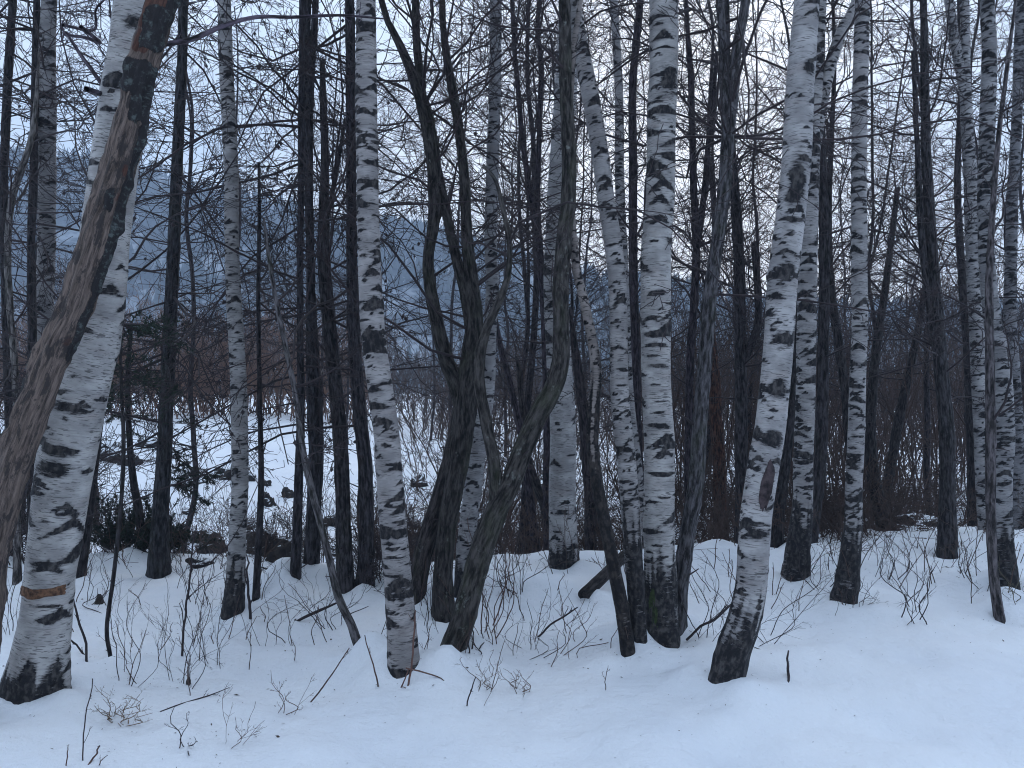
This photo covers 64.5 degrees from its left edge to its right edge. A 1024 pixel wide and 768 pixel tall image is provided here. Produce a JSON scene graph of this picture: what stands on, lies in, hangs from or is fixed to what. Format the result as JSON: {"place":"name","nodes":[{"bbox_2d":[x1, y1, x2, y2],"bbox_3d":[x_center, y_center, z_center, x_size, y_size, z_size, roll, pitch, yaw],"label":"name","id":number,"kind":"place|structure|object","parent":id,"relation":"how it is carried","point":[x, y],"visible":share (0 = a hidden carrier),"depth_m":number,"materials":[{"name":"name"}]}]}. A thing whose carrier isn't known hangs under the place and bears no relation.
{"place":"outdoors","nodes":[
{"label":"outdoors","id":0,"kind":"place"},
{"bbox_2d":[0,165,1020,397],"bbox_3d":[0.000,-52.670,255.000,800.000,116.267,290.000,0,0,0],"label":"hills","id":1,"kind":"structure","parent":0,"point":[412,291],"depth_m":228.37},
{"bbox_2d":[0,146,1023,397],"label":"forest","id":2,"kind":"object","parent":1,"relation":"on","point":[184,268],"visible":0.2,"depth_m":247.70,"materials":[{"name":"grey plant"}]},
{"bbox_2d":[0,393,1023,767],"bbox_3d":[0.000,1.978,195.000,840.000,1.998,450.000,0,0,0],"label":"snow ground","id":3,"kind":"structure","parent":0,"point":[938,691],"depth_m":4.38,"materials":[{"name":"white snow"}]},
{"bbox_2d":[0,0,93,340],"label":"birch tree","id":4,"kind":"object","parent":3,"relation":"on","point":[49,48],"visible":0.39,"depth_m":7.52,"materials":[{"name":"grey plant"}]},
{"bbox_2d":[0,51,104,584],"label":"tree","id":5,"kind":"object","parent":3,"relation":"on","point":[11,204],"visible":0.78,"depth_m":6.28,"materials":[{"name":"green plant"}]},
{"bbox_2d":[0,0,144,704],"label":"birch tree","id":6,"kind":"object","parent":3,"relation":"on","point":[38,665],"visible":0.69,"depth_m":3.94,"materials":[{"name":"white plant"}]},
{"bbox_2d":[0,0,160,534],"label":"background tree","id":7,"kind":"object","parent":3,"relation":"on","point":[72,68],"visible":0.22,"depth_m":14.36,"materials":[{"name":"black plant"}]},
{"bbox_2d":[12,0,207,523],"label":"background tree","id":8,"kind":"object","parent":3,"relation":"on","point":[65,176],"visible":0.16,"depth_m":14.57,"materials":[{"name":"black plant"}]},
{"bbox_2d":[0,347,221,564],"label":"undergrowth","id":9,"kind":"object","parent":3,"relation":"on","point":[22,510],"visible":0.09,"depth_m":6.69,"materials":[{"name":"brown plant"}]},
{"bbox_2d":[96,563,168,685],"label":"bare shrub","id":10,"kind":"object","parent":3,"relation":"on","point":[127,604],"visible":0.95,"depth_m":4.30,"materials":[{"name":"brown plant"}]},
{"bbox_2d":[0,0,280,555],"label":"larch tree","id":11,"kind":"object","parent":3,"relation":"on","point":[5,134],"visible":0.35,"depth_m":7.47,"materials":[{"name":"black plant"}]},
{"bbox_2d":[0,0,296,578],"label":"larch tree","id":12,"kind":"object","parent":3,"relation":"on","point":[160,531],"visible":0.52,"depth_m":6.59,"materials":[{"name":"black plant"}]},
{"bbox_2d":[171,446,222,512],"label":"spruce branch","id":13,"kind":"object","parent":12,"relation":"attached to","point":[195,493],"visible":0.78,"depth_m":6.95,"materials":[{"name":"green plant"}]},
{"bbox_2d":[0,0,296,543],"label":"larch tree","id":14,"kind":"object","parent":3,"relation":"on","point":[32,331],"visible":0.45,"depth_m":7.38,"materials":[{"name":"black plant"}]},
{"bbox_2d":[105,309,194,656],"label":"young spruce","id":15,"kind":"object","parent":3,"relation":"on","point":[145,328],"visible":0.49,"depth_m":4.71,"materials":[{"name":"green plant"}]},
{"bbox_2d":[90,490,209,553],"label":"juniper bush","id":16,"kind":"object","parent":3,"relation":"on","point":[103,541],"visible":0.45,"depth_m":7.37,"materials":[{"name":"green plant"}]},
{"bbox_2d":[104,317,206,551],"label":"young spruce","id":17,"kind":"object","parent":3,"relation":"on","point":[138,508],"visible":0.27,"depth_m":7.28,"materials":[{"name":"green plant"}]},
{"bbox_2d":[0,0,322,578],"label":"dark tree","id":18,"kind":"object","parent":3,"relation":"on","point":[86,539],"visible":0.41,"depth_m":6.44,"materials":[{"name":"black plant"}]},
{"bbox_2d":[22,0,317,553],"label":"background tree","id":19,"kind":"object","parent":3,"relation":"on","point":[193,297],"visible":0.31,"depth_m":11.68,"materials":[{"name":"brown plant"}]},
{"bbox_2d":[120,513,221,553],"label":"juniper bush","id":20,"kind":"object","parent":3,"relation":"on","point":[146,545],"visible":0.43,"depth_m":7.37,"materials":[{"name":"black plant"}]},
{"bbox_2d":[141,542,223,688],"bbox_3d":[-1.787,1.266,4.384,0.594,0.817,0.348,0,0,18],"label":"bare shrub","id":21,"kind":"object","parent":3,"relation":"on","point":[205,654],"visible":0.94,"depth_m":4.38,"materials":[{"name":"brown plant"}]},
{"bbox_2d":[0,0,383,651],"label":"dead tree","id":22,"kind":"object","parent":3,"relation":"on","point":[56,344],"visible":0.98,"depth_m":3.66,"materials":[{"name":"brown wood"}]},
{"bbox_2d":[173,520,224,655],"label":"bare twig","id":23,"kind":"object","parent":3,"relation":"on","point":[185,617],"visible":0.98,"depth_m":4.75,"materials":[{"name":"brown plant"}]},
{"bbox_2d":[0,237,401,429],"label":"brush","id":24,"kind":"object","parent":3,"relation":"on","point":[254,368],"visible":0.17,"depth_m":27.03,"materials":[{"name":"brown plant"}]},
{"bbox_2d":[22,424,461,562],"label":"undergrowth","id":25,"kind":"object","parent":3,"relation":"on","point":[325,494],"visible":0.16,"depth_m":9.43,"materials":[{"name":"brown plant"}]},
{"bbox_2d":[152,0,333,383],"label":"background tree","id":26,"kind":"object","parent":3,"relation":"on","point":[240,225],"visible":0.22,"depth_m":18.12,"materials":[{"name":"black plant"}]},
{"bbox_2d":[217,0,298,619],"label":"birch tree","id":27,"kind":"object","parent":3,"relation":"on","point":[236,561],"visible":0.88,"depth_m":5.67,"materials":[{"name":"white plant"}]},
{"bbox_2d":[213,537,320,645],"bbox_3d":[-1.514,1.320,5.068,0.669,0.753,0.381,0,0,0],"label":"bare shrub","id":28,"kind":"object","parent":3,"relation":"on","point":[269,599],"visible":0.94,"depth_m":5.08,"materials":[{"name":"brown plant"}]},
{"bbox_2d":[204,504,334,558],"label":"tangled bush","id":29,"kind":"object","parent":3,"relation":"on","point":[264,537],"visible":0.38,"depth_m":7.52,"materials":[{"name":"black plant"}]},
{"bbox_2d":[105,393,438,553],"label":"undergrowth","id":30,"kind":"object","parent":3,"relation":"on","point":[198,435],"visible":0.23,"depth_m":18.96,"materials":[{"name":"brown plant"}]},
{"bbox_2d":[159,135,386,600],"bbox_3d":[-1.721,0.078,6.027,1.651,3.389,1.461,0,0,34],"label":"larch tree","id":31,"kind":"object","parent":3,"relation":"on","point":[258,538],"visible":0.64,"depth_m":5.96,"materials":[{"name":"black plant"}]},
{"bbox_2d":[265,537,291,562],"bbox_3d":[-2.047,1.546,7.223,0.268,0.366,0.284,0,0,30],"label":"rock","id":32,"kind":"object","parent":3,"relation":"on","point":[282,549],"visible":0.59,"depth_m":7.16,"materials":[{"name":"grey stone"}]},
{"bbox_2d":[0,0,581,564],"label":"larch tree","id":33,"kind":"object","parent":3,"relation":"on","point":[312,544],"visible":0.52,"depth_m":6.49,"materials":[{"name":"black plant"}]},
{"bbox_2d":[16,0,583,587],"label":"larch tree","id":34,"kind":"object","parent":3,"relation":"on","point":[364,456],"visible":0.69,"depth_m":6.16,"materials":[{"name":"black plant"}]},
{"bbox_2d":[0,0,600,579],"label":"larch tree","id":35,"kind":"object","parent":3,"relation":"on","point":[298,500],"visible":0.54,"depth_m":6.20,"materials":[{"name":"black plant"}]},
{"bbox_2d":[249,217,388,645],"bbox_3d":[-1.143,0.402,5.147,0.785,2.822,0.681,0,0,9],"label":"sapling","id":36,"kind":"object","parent":3,"relation":"on","point":[348,618],"visible":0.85,"depth_m":4.86,"materials":[{"name":"grey plant"}]},
{"bbox_2d":[244,0,417,450],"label":"background tree","id":37,"kind":"object","parent":3,"relation":"on","point":[322,355],"visible":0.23,"depth_m":16.52,"materials":[{"name":"black plant"}]},
{"bbox_2d":[282,76,422,443],"bbox_3d":[-4.835,-3.473,23.174,4.460,11.014,4.289,1,0,-40],"label":"background tree","id":38,"kind":"object","parent":3,"relation":"on","point":[347,364],"visible":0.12,"depth_m":23.20,"materials":[{"name":"black plant"}]},
{"bbox_2d":[247,0,466,538],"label":"background tree","id":39,"kind":"object","parent":3,"relation":"on","point":[397,107],"visible":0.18,"depth_m":14.43,"materials":[{"name":"black plant"}]},
{"bbox_2d":[183,0,555,593],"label":"tree","id":40,"kind":"object","parent":3,"relation":"on","point":[344,553],"visible":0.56,"depth_m":6.35,"materials":[{"name":"black plant"}]},
{"bbox_2d":[330,504,435,595],"bbox_3d":[-1.030,1.354,6.639,0.898,0.702,1.220,0,0,0],"label":"tangled bush","id":41,"kind":"object","parent":3,"relation":"on","point":[378,553],"visible":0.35,"depth_m":6.45,"materials":[{"name":"black plant"}]},
{"bbox_2d":[355,0,419,678],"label":"birch tree","id":42,"kind":"object","parent":3,"relation":"on","point":[398,591],"visible":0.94,"depth_m":4.31,"materials":[{"name":"white plant"}]},
{"bbox_2d":[411,416,451,604],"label":"alder tree","id":43,"kind":"object","parent":3,"relation":"on","point":[427,536],"visible":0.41,"depth_m":5.65,"materials":[{"name":"black plant"}]},
{"bbox_2d":[379,103,484,440],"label":"background tree","id":44,"kind":"object","parent":3,"relation":"on","point":[433,409],"visible":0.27,"depth_m":27.07,"materials":[{"name":"black plant"}]},
{"bbox_2d":[189,0,702,622],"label":"alder tree","id":45,"kind":"object","parent":3,"relation":"on","point":[459,380],"visible":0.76,"depth_m":5.64,"materials":[{"name":"grey plant"}]},
{"bbox_2d":[381,0,548,450],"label":"background tree","id":46,"kind":"object","parent":3,"relation":"on","point":[451,317],"visible":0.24,"depth_m":19.93,"materials":[{"name":"black plant"}]},
{"bbox_2d":[454,0,501,597],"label":"birch tree","id":47,"kind":"object","parent":3,"relation":"on","point":[472,494],"visible":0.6,"depth_m":6.26,"materials":[{"name":"white plant"}]},
{"bbox_2d":[436,509,519,643],"bbox_3d":[-0.136,1.188,5.046,0.632,0.912,0.438,0,0,-43],"label":"bare shrub","id":48,"kind":"object","parent":3,"relation":"on","point":[485,601],"visible":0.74,"depth_m":5.09,"materials":[{"name":"brown plant"}]},
{"bbox_2d":[440,221,540,552],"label":"dark tree","id":49,"kind":"object","parent":3,"relation":"on","point":[527,483],"visible":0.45,"depth_m":9.40,"materials":[{"name":"black plant"}]},
{"bbox_2d":[410,0,589,453],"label":"background tree","id":50,"kind":"object","parent":3,"relation":"on","point":[512,211],"visible":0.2,"depth_m":22.83,"materials":[{"name":"black plant"}]},
{"bbox_2d":[378,0,648,550],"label":"dark tree","id":51,"kind":"object","parent":3,"relation":"on","point":[517,85],"visible":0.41,"depth_m":8.88,"materials":[{"name":"black plant"}]},
{"bbox_2d":[385,0,648,553],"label":"background tree","id":52,"kind":"object","parent":3,"relation":"on","point":[526,272],"visible":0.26,"depth_m":11.53,"materials":[{"name":"brown plant"}]},
{"bbox_2d":[496,324,542,514],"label":"dark tree","id":53,"kind":"object","parent":3,"relation":"on","point":[537,488],"visible":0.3,"depth_m":9.78,"materials":[{"name":"black plant"}]},
{"bbox_2d":[22,416,1023,576],"bbox_3d":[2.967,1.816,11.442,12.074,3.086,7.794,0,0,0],"label":"undergrowth","id":54,"kind":"object","parent":3,"relation":"on","point":[830,522],"visible":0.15,"depth_m":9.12,"materials":[{"name":"brown plant"}]},
{"bbox_2d":[476,526,589,659],"bbox_3d":[0.130,1.241,4.795,0.580,0.833,0.417,0,0,-24],"label":"bare shrub","id":55,"kind":"object","parent":3,"relation":"on","point":[531,617],"visible":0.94,"depth_m":4.82,"materials":[{"name":"brown plant"}]},
{"bbox_2d":[380,0,703,553],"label":"background tree","id":56,"kind":"object","parent":3,"relation":"on","point":[528,388],"visible":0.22,"depth_m":11.63,"materials":[{"name":"black plant"}]},
{"bbox_2d":[338,0,754,651],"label":"alder tree","id":57,"kind":"object","parent":3,"relation":"on","point":[504,488],"visible":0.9,"depth_m":4.58,"materials":[{"name":"grey plant"}]},
{"bbox_2d":[428,0,705,498],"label":"background tree","id":58,"kind":"object","parent":3,"relation":"on","point":[570,298],"visible":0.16,"depth_m":12.34,"materials":[{"name":"black plant"}]},
{"bbox_2d":[342,305,792,553],"bbox_3d":[1.132,0.517,16.857,8.907,4.934,13.351,0,0,0],"label":"thicket","id":59,"kind":"object","parent":3,"relation":"on","point":[539,460],"visible":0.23,"depth_m":13.50,"materials":[{"name":"brown plant"}]},
{"bbox_2d":[445,0,702,550],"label":"background tree","id":60,"kind":"object","parent":3,"relation":"on","point":[571,284],"visible":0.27,"depth_m":11.43,"materials":[{"name":"black plant"}]},
{"bbox_2d":[513,44,644,459],"bbox_3d":[2.052,-3.813,23.052,4.543,12.449,3.935,0,0,8],"label":"background tree","id":61,"kind":"object","parent":3,"relation":"on","point":[585,277],"visible":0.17,"depth_m":22.83,"materials":[{"name":"black plant"}]},
{"bbox_2d":[569,306,596,550],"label":"dead tree","id":62,"kind":"object","parent":3,"relation":"on","point":[579,379],"visible":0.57,"depth_m":8.33,"materials":[{"name":"black plant"}]},
{"bbox_2d":[571,0,634,657],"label":"birch tree","id":63,"kind":"object","parent":3,"relation":"on","point":[623,616],"visible":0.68,"depth_m":4.63,"materials":[{"name":"white plant"}]},
{"bbox_2d":[570,0,647,643],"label":"birch tree","id":64,"kind":"object","parent":3,"relation":"on","point":[625,451],"visible":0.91,"depth_m":4.74,"materials":[{"name":"white plant"}]},
{"bbox_2d":[578,535,643,598],"bbox_3d":[0.808,1.440,6.397,0.099,0.367,0.918,0,0,38],"label":"fallen log","id":65,"kind":"object","parent":3,"relation":"on","point":[600,579],"visible":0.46,"depth_m":6.16,"materials":[{"name":"wood"}]},
{"bbox_2d":[543,0,680,569],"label":"birch tree","id":66,"kind":"object","parent":3,"relation":"on","point":[562,476],"visible":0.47,"depth_m":6.95,"materials":[{"name":"white plant"}]},
{"bbox_2d":[576,0,730,462],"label":"background tree","id":67,"kind":"object","parent":3,"relation":"on","point":[644,191],"visible":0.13,"depth_m":15.15,"materials":[{"name":"black plant"}]},
{"bbox_2d":[610,0,698,547],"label":"tree","id":68,"kind":"object","parent":3,"relation":"on","point":[619,125],"visible":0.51,"depth_m":7.75,"materials":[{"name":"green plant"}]},
{"bbox_2d":[474,0,843,477],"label":"dark tree","id":69,"kind":"object","parent":3,"relation":"on","point":[633,250],"visible":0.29,"depth_m":8.63,"materials":[{"name":"black plant"}]},
{"bbox_2d":[588,0,736,648],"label":"birch tree","id":70,"kind":"object","parent":3,"relation":"on","point":[661,593],"visible":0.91,"depth_m":4.82,"materials":[{"name":"white plant"}]},
{"bbox_2d":[326,295,1023,457],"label":"brush","id":71,"kind":"object","parent":3,"relation":"on","point":[412,375],"visible":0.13,"depth_m":30.70,"materials":[{"name":"brown plant"}]},
{"bbox_2d":[474,0,880,500],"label":"dark tree","id":72,"kind":"object","parent":3,"relation":"on","point":[689,376],"visible":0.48,"depth_m":8.54,"materials":[{"name":"black plant"}]},
{"bbox_2d":[709,329,729,540],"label":"dead tree","id":73,"kind":"object","parent":3,"relation":"on","point":[717,426],"visible":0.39,"depth_m":10.35,"materials":[{"name":"black plant"}]},
{"bbox_2d":[593,0,850,509],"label":"background tree","id":74,"kind":"object","parent":3,"relation":"on","point":[762,248],"visible":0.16,"depth_m":12.73,"materials":[{"name":"black plant"}]},
{"bbox_2d":[676,533,778,641],"bbox_3d":[1.227,1.253,5.111,0.854,0.813,0.604,0,0,-44],"label":"bare shrub","id":75,"kind":"object","parent":3,"relation":"on","point":[715,601],"visible":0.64,"depth_m":4.82,"materials":[{"name":"brown plant"}]},
{"bbox_2d":[463,0,1023,635],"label":"alder tree","id":76,"kind":"object","parent":3,"relation":"on","point":[729,82],"visible":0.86,"depth_m":5.01,"materials":[{"name":"grey plant"}]},
{"bbox_2d":[543,0,952,543],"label":"dark tree","id":77,"kind":"object","parent":3,"relation":"on","point":[741,344],"visible":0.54,"depth_m":8.11,"materials":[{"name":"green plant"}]},
{"bbox_2d":[708,0,819,683],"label":"birch tree","id":78,"kind":"object","parent":3,"relation":"on","point":[737,638],"visible":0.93,"depth_m":4.13,"materials":[{"name":"white plant"}]},
{"bbox_2d":[671,0,868,448],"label":"background tree","id":79,"kind":"object","parent":3,"relation":"on","point":[751,386],"visible":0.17,"depth_m":13.41,"materials":[{"name":"brown plant"}]},
{"bbox_2d":[715,552,840,648],"bbox_3d":[1.653,1.306,4.842,1.024,0.628,0.446,0,0,-39],"label":"bare shrub","id":80,"kind":"object","parent":3,"relation":"on","point":[820,582],"visible":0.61,"depth_m":4.81,"materials":[{"name":"brown plant"}]},
{"bbox_2d":[579,177,1023,527],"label":"thicket","id":81,"kind":"object","parent":3,"relation":"on","point":[882,435],"visible":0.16,"depth_m":13.74,"materials":[{"name":"brown plant"}]},
{"bbox_2d":[637,0,967,454],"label":"background tree","id":82,"kind":"object","parent":3,"relation":"on","point":[845,241],"visible":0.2,"depth_m":10.86,"materials":[{"name":"brown plant"}]},
{"bbox_2d":[780,0,854,581],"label":"birch tree","id":83,"kind":"object","parent":3,"relation":"on","point":[800,527],"visible":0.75,"depth_m":6.18,"materials":[{"name":"white plant"}]},
{"bbox_2d":[623,0,1023,547],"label":"dark tree","id":84,"kind":"object","parent":3,"relation":"on","point":[782,485],"visible":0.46,"depth_m":8.05,"materials":[{"name":"brown plant"}]},
{"bbox_2d":[675,0,1023,457],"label":"dark tree","id":85,"kind":"object","parent":3,"relation":"on","point":[843,383],"visible":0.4,"depth_m":8.72,"materials":[{"name":"brown plant"}]},
{"bbox_2d":[830,0,869,604],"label":"birch tree","id":86,"kind":"object","parent":3,"relation":"on","point":[851,545],"visible":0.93,"depth_m":5.74,"materials":[{"name":"white plant"}]},
{"bbox_2d":[771,75,938,471],"bbox_3d":[8.450,-2.836,20.342,3.239,10.830,3.434,0,0,-14],"label":"background tree","id":87,"kind":"object","parent":3,"relation":"on","point":[841,175],"visible":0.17,"depth_m":20.43,"materials":[{"name":"brown plant"}]},
{"bbox_2d":[717,0,1023,543],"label":"dark tree","id":88,"kind":"object","parent":3,"relation":"on","point":[821,418],"visible":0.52,"depth_m":7.38,"materials":[{"name":"black plant"}]},
{"bbox_2d":[816,187,950,531],"bbox_3d":[4.042,-0.039,9.684,2.304,4.534,1.219,0,0,-31],"label":"dark tree","id":89,"kind":"object","parent":3,"relation":"on","point":[870,436],"visible":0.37,"depth_m":9.41,"materials":[{"name":"brown plant"}]},
{"bbox_2d":[752,0,1023,558],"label":"dark tree","id":90,"kind":"object","parent":3,"relation":"on","point":[927,249],"visible":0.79,"depth_m":7.31,"materials":[{"name":"black plant"}]},
{"bbox_2d":[840,80,964,413],"bbox_3d":[13.262,-3.630,27.224,4.662,12.830,4.226,0,0,37],"label":"background tree","id":91,"kind":"object","parent":3,"relation":"on","point":[937,131],"visible":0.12,"depth_m":27.01,"materials":[{"name":"brown plant"}]},
{"bbox_2d":[875,542,937,624],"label":"bare shrub","id":92,"kind":"object","parent":3,"relation":"on","point":[918,592],"visible":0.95,"depth_m":5.35,"materials":[{"name":"brown plant"}]},
{"bbox_2d":[816,0,1011,418],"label":"background tree","id":93,"kind":"object","parent":3,"relation":"on","point":[872,150],"visible":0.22,"depth_m":12.33,"materials":[{"name":"brown plant"}]},
{"bbox_2d":[843,0,985,529],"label":"birch tree","id":94,"kind":"object","parent":3,"relation":"on","point":[975,332],"visible":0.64,"depth_m":7.64,"materials":[{"name":"white plant"}]},
{"bbox_2d":[816,0,1023,515],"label":"background tree","id":95,"kind":"object","parent":3,"relation":"on","point":[927,417],"visible":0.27,"depth_m":12.11,"materials":[{"name":"brown plant"}]},
{"bbox_2d":[833,261,1021,529],"bbox_3d":[5.934,0.032,11.853,2.432,4.684,1.306,0,0,16],"label":"dark tree","id":96,"kind":"object","parent":3,"relation":"on","point":[900,411],"visible":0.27,"depth_m":11.46,"materials":[{"name":"brown plant"}]},
{"bbox_2d":[832,43,1023,434],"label":"dark tree","id":97,"kind":"object","parent":3,"relation":"on","point":[1004,228],"visible":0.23,"depth_m":9.41,"materials":[{"name":"brown plant"}]},
{"bbox_2d":[836,0,1023,526],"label":"dark tree","id":98,"kind":"object","parent":3,"relation":"on","point":[969,420],"visible":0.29,"depth_m":10.44,"materials":[{"name":"brown plant"}]},
{"bbox_2d":[867,0,1023,430],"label":"background tree","id":99,"kind":"object","parent":3,"relation":"on","point":[973,52],"visible":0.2,"depth_m":13.52,"materials":[{"name":"brown plant"}]},
{"bbox_2d":[906,0,1023,415],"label":"background tree","id":100,"kind":"object","parent":3,"relation":"on","point":[1022,220],"visible":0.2,"depth_m":17.00,"materials":[{"name":"brown plant"}]},
{"bbox_2d":[908,0,1023,623],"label":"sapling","id":101,"kind":"object","parent":3,"relation":"on","point":[991,414],"visible":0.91,"depth_m":5.64,"materials":[{"name":"brown plant"}]},
{"bbox_2d":[977,0,1020,589],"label":"birch tree","id":102,"kind":"object","parent":3,"relation":"on","point":[1006,436],"visible":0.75,"depth_m":6.08,"materials":[{"name":"white plant"}]},
{"bbox_2d":[1003,0,1023,529],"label":"birch tree","id":103,"kind":"object","parent":3,"relation":"on","point":[1011,238],"visible":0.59,"depth_m":8.68,"materials":[{"name":"white plant"}]},
{"bbox_2d":[0,0,1023,303],"label":"sky","id":104,"kind":"structure","parent":0,"point":[15,120],"materials":[{"name":"white"}]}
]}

